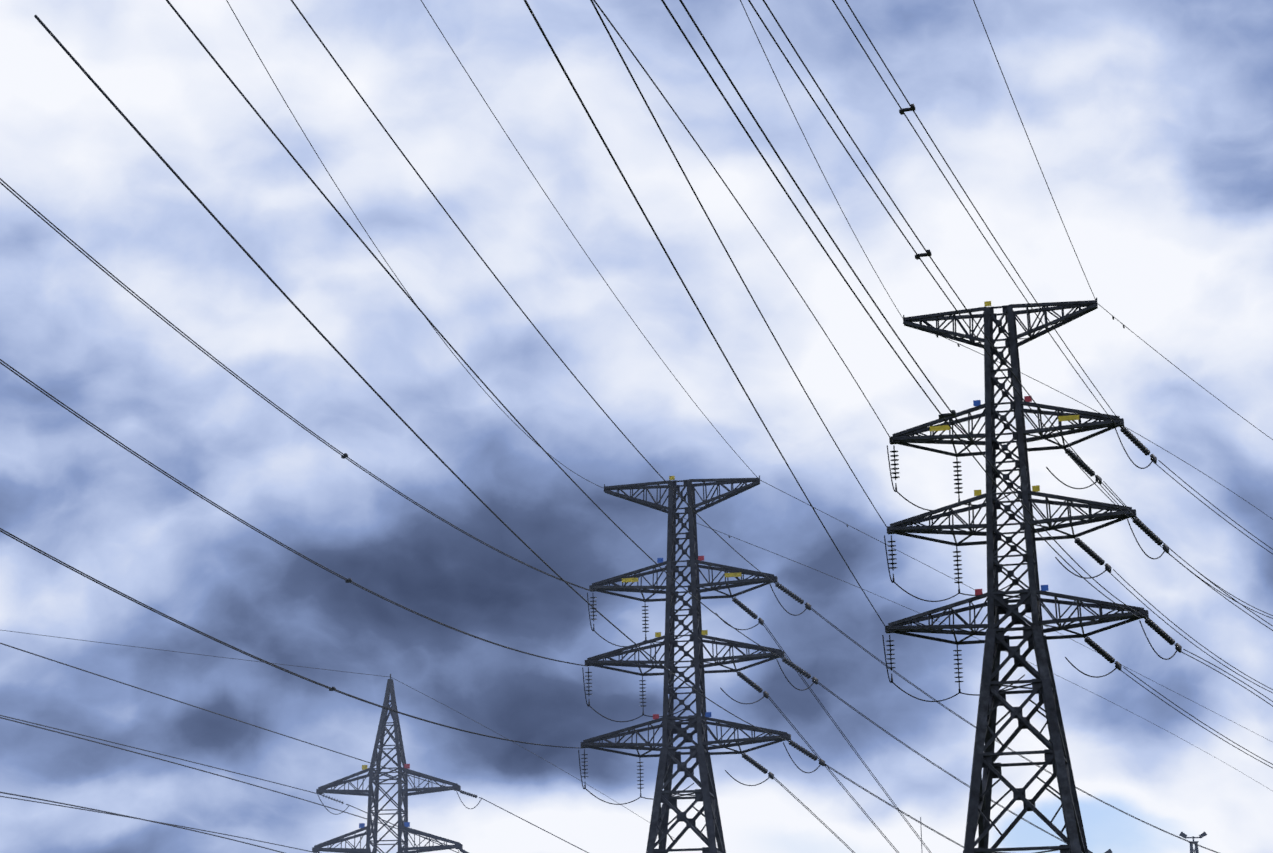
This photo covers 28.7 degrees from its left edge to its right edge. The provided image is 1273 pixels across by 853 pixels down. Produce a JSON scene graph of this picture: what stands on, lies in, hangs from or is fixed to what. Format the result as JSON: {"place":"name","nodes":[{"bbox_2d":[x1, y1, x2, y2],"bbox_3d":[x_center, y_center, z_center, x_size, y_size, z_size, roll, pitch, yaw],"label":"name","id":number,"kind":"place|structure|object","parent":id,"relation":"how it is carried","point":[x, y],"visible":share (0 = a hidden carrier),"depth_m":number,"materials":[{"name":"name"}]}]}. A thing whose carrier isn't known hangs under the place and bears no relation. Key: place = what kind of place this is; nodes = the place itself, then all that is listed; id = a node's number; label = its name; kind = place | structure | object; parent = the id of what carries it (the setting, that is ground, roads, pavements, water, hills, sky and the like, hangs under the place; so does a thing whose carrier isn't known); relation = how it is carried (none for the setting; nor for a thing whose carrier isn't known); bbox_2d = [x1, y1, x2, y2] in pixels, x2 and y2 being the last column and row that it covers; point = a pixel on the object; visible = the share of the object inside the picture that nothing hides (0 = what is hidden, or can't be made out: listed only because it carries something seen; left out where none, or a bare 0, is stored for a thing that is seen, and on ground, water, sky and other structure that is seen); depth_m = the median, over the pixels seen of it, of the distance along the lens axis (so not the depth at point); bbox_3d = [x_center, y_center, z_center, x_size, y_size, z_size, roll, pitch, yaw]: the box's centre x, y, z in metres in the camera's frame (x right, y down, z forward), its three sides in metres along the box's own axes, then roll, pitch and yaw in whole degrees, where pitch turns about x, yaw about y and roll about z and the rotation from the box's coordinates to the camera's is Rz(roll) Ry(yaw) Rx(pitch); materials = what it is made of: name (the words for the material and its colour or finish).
{"place":"outdoors","nodes":[
{"label":"outdoors","id":0,"kind":"place"},
{"bbox_2d":[0,0,1272,852],"label":"sky","id":1,"kind":"structure","parent":0,"point":[1148,124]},
{"label":"ground","id":2,"kind":"structure","parent":0,"visible":0},
{"bbox_2d":[312,674,462,852],"bbox_3d":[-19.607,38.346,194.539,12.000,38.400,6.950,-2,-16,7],"label":"pylon","id":3,"kind":"object","parent":2,"relation":"on","point":[373,795],"visible":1,"depth_m":196.91,"materials":[{"name":"black metal"}]},
{"bbox_2d":[0,630,674,852],"bbox_3d":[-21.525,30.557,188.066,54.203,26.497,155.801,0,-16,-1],"label":"line conductors","id":4,"kind":"object","parent":3,"relation":"hanging from","point":[461,791],"visible":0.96,"depth_m":163.50,"materials":[{"name":"black"}]},
{"bbox_2d":[581,475,790,852],"bbox_3d":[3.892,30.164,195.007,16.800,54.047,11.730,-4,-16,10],"label":"pylon","id":5,"kind":"object","parent":2,"relation":"on","point":[669,756],"visible":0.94,"depth_m":198.04,"materials":[{"name":"metal"}]},
{"bbox_2d":[0,0,1271,852],"bbox_3d":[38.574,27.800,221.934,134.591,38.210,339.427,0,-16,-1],"label":"power lines","id":6,"kind":"object","parent":5,"relation":"hanging from","point":[642,684],"visible":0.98,"depth_m":135.20,"materials":[{"name":"metal"}]},
{"bbox_2d":[885,298,1148,852],"bbox_3d":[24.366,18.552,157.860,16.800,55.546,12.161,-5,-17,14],"label":"pylon","id":7,"kind":"object","parent":2,"relation":"on","point":[992,697],"visible":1,"depth_m":160.37,"materials":[{"name":"metal"}]},
{"bbox_2d":[524,0,1272,767],"bbox_3d":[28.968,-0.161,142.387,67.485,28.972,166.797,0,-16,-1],"label":"power lines","id":8,"kind":"object","parent":7,"relation":"hanging from","point":[1082,466],"visible":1,"depth_m":122.82,"materials":[{"name":"metal"}]},
{"bbox_2d":[1088,849,1111,852],"bbox_3d":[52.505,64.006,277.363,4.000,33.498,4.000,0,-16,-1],"label":"floodlight mast","id":9,"kind":"object","parent":2,"relation":"on","point":[1108,851],"visible":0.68,"depth_m":281.64,"materials":[{"name":"black metal"}]},
{"bbox_2d":[1179,832,1206,852],"bbox_3d":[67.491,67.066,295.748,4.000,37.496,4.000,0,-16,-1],"label":"floodlight mast","id":10,"kind":"object","parent":2,"relation":"on","point":[1192,850],"visible":0.88,"depth_m":300.53,"materials":[{"name":"black metal"}]}
]}

